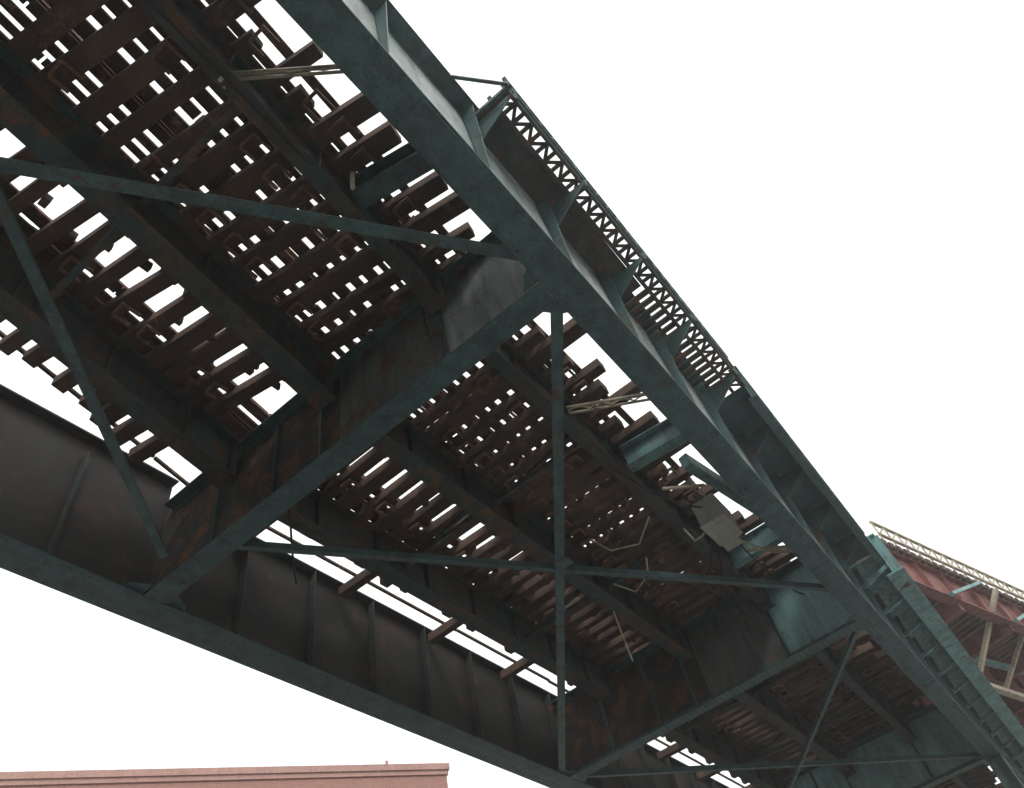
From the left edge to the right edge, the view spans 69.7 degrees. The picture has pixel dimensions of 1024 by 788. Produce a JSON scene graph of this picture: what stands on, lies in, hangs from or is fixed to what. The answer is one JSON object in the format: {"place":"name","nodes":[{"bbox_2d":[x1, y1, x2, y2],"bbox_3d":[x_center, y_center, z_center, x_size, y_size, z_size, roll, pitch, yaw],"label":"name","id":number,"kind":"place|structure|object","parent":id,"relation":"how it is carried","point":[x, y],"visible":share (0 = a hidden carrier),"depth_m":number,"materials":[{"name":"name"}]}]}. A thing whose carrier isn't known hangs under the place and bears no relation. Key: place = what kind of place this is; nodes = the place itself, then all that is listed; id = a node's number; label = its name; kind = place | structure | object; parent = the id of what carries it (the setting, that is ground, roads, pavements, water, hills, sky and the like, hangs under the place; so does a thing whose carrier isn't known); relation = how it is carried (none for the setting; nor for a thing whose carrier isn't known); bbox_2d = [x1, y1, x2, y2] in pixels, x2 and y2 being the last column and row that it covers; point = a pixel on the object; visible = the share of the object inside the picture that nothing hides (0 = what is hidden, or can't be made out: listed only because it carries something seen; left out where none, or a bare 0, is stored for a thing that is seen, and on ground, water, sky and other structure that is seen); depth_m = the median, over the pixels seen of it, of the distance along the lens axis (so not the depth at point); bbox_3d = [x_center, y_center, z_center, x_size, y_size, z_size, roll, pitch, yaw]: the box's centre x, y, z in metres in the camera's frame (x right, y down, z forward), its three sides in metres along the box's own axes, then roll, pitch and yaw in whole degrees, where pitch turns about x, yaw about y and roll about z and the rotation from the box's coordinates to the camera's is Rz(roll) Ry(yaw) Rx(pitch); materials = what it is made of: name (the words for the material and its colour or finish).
{"place":"outdoors","nodes":[
{"label":"outdoors","id":0,"kind":"place"},
{"bbox_2d":[147,377,710,775],"bbox_3d":[-4.342,1.547,11.940,4.458,1.963,23.674,-37,-53,16],"label":"floorbeam webs rusted","id":1,"kind":"object","parent":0,"point":[185,537],"visible":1,"depth_m":12.77,"materials":[{"name":"brown metal"}]},
{"bbox_2d":[441,243,538,352],"bbox_3d":[-3.924,-4.676,7.074,1.720,1.963,11.824,-37,-53,16],"label":"floorbeam webs worn","id":2,"kind":"object","parent":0,"point":[483,292],"visible":0.64,"depth_m":10.47,"materials":[{"name":"metal"}]},
{"bbox_2d":[0,0,1023,787],"label":"sky","id":3,"kind":"structure","parent":0,"point":[833,190],"materials":[{"name":"white"}]},
{"bbox_2d":[340,309,786,695],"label":"floorbeam webs","id":4,"kind":"object","parent":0,"point":[393,365],"visible":0.86,"depth_m":11.65,"materials":[{"name":"teal paint"}]},
{"label":"ground","id":5,"kind":"structure","parent":0,"visible":0},
{"bbox_2d":[0,775,447,787],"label":"walls","id":6,"kind":"structure","parent":5,"relation":"on","point":[432,781],"depth_m":22.80,"materials":[{"name":"red brick"}]},
{"bbox_2d":[0,763,449,785],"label":"coping","id":7,"kind":"object","parent":6,"relation":"on","point":[36,778],"visible":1,"depth_m":22.11,"materials":[{"name":"stone"}]},
{"bbox_2d":[847,521,1023,727],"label":"branch viaduct","id":8,"kind":"object","parent":5,"relation":"on","point":[984,623],"visible":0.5,"depth_m":24.88,"materials":[{"name":"metal"}]},
{"bbox_2d":[850,533,1023,771],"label":"fascia girder","id":9,"kind":"object","parent":8,"relation":"attached to","point":[892,583],"visible":0.8,"depth_m":21.20,"materials":[{"name":"teal metal"}]},
{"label":"sidewalk","id":10,"kind":"structure","parent":0,"visible":0},
{"bbox_2d":[981,750,1023,787],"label":"support columns","id":11,"kind":"structure","parent":10,"relation":"on","point":[1001,768],"depth_m":22.70,"materials":[{"name":"teal metal"}]},
{"bbox_2d":[0,533,595,787],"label":"girder bottom flange","id":12,"kind":"object","parent":11,"relation":"on","point":[96,591],"depth_m":12.93,"materials":[{"name":"teal paint"}]},
{"bbox_2d":[0,396,719,787],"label":"girder web","id":13,"kind":"object","parent":12,"relation":"on","point":[106,534],"visible":0.7,"depth_m":13.89,"materials":[{"name":"metal"}]},
{"bbox_2d":[0,384,729,787],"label":"girder stiffeners","id":14,"kind":"object","parent":12,"relation":"on","point":[144,468],"visible":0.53,"depth_m":15.69,"materials":[{"name":"metal"}]},
{"bbox_2d":[0,0,1019,787],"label":"rivets","id":15,"kind":"object","parent":11,"relation":"on","point":[438,390],"visible":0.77,"depth_m":11.26,"materials":[{"name":"teal paint"}]},
{"bbox_2d":[121,269,982,787],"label":"floorbeam bottom flanges","id":16,"kind":"object","parent":11,"relation":"on","point":[369,429],"visible":0.91,"depth_m":10.71,"materials":[{"name":"teal paint"}]},
{"bbox_2d":[0,157,979,787],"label":"lateral bracing","id":17,"kind":"object","parent":16,"relation":"on","point":[558,567],"visible":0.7,"depth_m":10.71,"materials":[{"name":"teal metal"}]},
{"bbox_2d":[164,231,983,787],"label":"floorbeam stiffeners","id":18,"kind":"object","parent":16,"relation":"on","point":[338,367],"visible":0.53,"depth_m":12.92,"materials":[{"name":"brown metal"}]},
{"bbox_2d":[0,0,991,787],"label":"tie hook bolts","id":19,"kind":"object","parent":18,"relation":"on","point":[264,176],"visible":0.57,"depth_m":11.00,"materials":[{"name":"metal"}]},
{"bbox_2d":[764,565,980,787],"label":"floorbeam webs repainted","id":20,"kind":"object","parent":16,"relation":"on","point":[801,620],"visible":0.64,"depth_m":24.02,"materials":[{"name":"teal metal"}]},
{"bbox_2d":[0,0,976,787],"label":"track stringers","id":21,"kind":"object","parent":20,"relation":"on","point":[42,120],"visible":0.88,"depth_m":11.41,"materials":[{"name":"metal"}]},
{"bbox_2d":[351,143,432,209],"bbox_3d":[-1.567,-3.016,9.908,1.245,0.500,0.300,-27,-51,9],"label":"cross strut","id":22,"kind":"object","parent":21,"relation":"attached to","point":[393,171],"visible":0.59,"depth_m":9.77,"materials":[{"name":"teal metal"}]},
{"bbox_2d":[218,64,649,414],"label":"contact rail hangers","id":23,"kind":"object","parent":21,"relation":"attached to","point":[320,69],"visible":0.69,"depth_m":8.88,"materials":[{"name":"beige paint"}]},
{"bbox_2d":[37,104,867,762],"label":"cross frames","id":24,"kind":"structure","parent":21,"relation":"attached to","point":[207,136],"depth_m":14.23,"materials":[{"name":"metal"}]},
{"bbox_2d":[0,53,918,787],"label":"stringer stiffeners","id":25,"kind":"object","parent":21,"relation":"on","point":[428,301],"visible":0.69,"depth_m":13.89,"materials":[{"name":"metal"}]},
{"bbox_2d":[147,0,803,661],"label":"electrical conduit","id":26,"kind":"object","parent":21,"relation":"attached to","point":[715,594],"visible":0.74,"depth_m":14.64,"materials":[{"name":"metal"}]},
{"bbox_2d":[0,0,1003,787],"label":"timber ties","id":27,"kind":"object","parent":21,"relation":"on","point":[202,342],"visible":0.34,"depth_m":12.06,"materials":[{"name":"brown wood"}]},
{"bbox_2d":[0,0,915,787],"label":"guard timbers and walk planks","id":28,"kind":"object","parent":27,"relation":"on","point":[174,120],"visible":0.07,"depth_m":10.28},
{"bbox_2d":[21,0,611,551],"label":"running rails","id":29,"kind":"object","parent":28,"relation":"on","point":[173,134],"visible":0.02,"depth_m":10.98,"materials":[{"name":"metal"}]},
{"bbox_2d":[661,475,788,551],"bbox_3d":[4.385,2.547,15.276,3.873,1.355,0.853,31,-65,-32],"label":"junction box","id":30,"kind":"object","parent":27,"relation":"hanging from","point":[719,526],"visible":0.96,"depth_m":14.49,"materials":[{"name":"metal"}]},
{"bbox_2d":[619,419,781,568],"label":"walkway outriggers","id":31,"kind":"object","parent":21,"relation":"attached to","point":[653,443],"visible":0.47,"depth_m":14.50,"materials":[{"name":"teal paint"}]},
{"bbox_2d":[275,0,1023,784],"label":"edge girder bottom flange","id":32,"kind":"object","parent":11,"relation":"on","point":[439,144],"visible":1,"depth_m":9.39,"materials":[{"name":"teal paint"}]},
{"bbox_2d":[343,0,896,633],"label":"edge girder web","id":33,"kind":"object","parent":32,"relation":"on","point":[409,66],"visible":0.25,"depth_m":10.00,"materials":[{"name":"paint"}]},
{"bbox_2d":[362,0,1023,778],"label":"edge girder stiffeners","id":34,"kind":"object","parent":32,"relation":"on","point":[406,38],"visible":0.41,"depth_m":12.30,"materials":[{"name":"teal metal"}]},
{"bbox_2d":[449,74,856,561],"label":"walkway brackets","id":35,"kind":"object","parent":34,"relation":"attached to","point":[673,340],"visible":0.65,"depth_m":12.59,"materials":[{"name":"teal metal"}]},
{"bbox_2d":[477,86,744,393],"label":"maintenance walkway deck","id":36,"kind":"structure","parent":35,"relation":"on","point":[509,146],"depth_m":11.44,"materials":[{"name":"metal"}]},
{"bbox_2d":[502,76,741,377],"bbox_3d":[2.156,-2.374,12.294,0.068,0.928,7.152,-37,-53,16],"label":"walkway railing","id":37,"kind":"object","parent":36,"relation":"on","point":[546,132],"visible":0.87,"depth_m":11.79,"materials":[{"name":"teal metal"}]},
{"bbox_2d":[718,365,885,565],"bbox_3d":[6.466,2.027,16.378,0.850,0.960,7.600,-37,-53,16],"label":"fascia plate teal","id":38,"kind":"object","parent":35,"relation":"on","point":[745,410],"visible":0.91,"depth_m":15.56,"materials":[{"name":"paint"}]}
]}

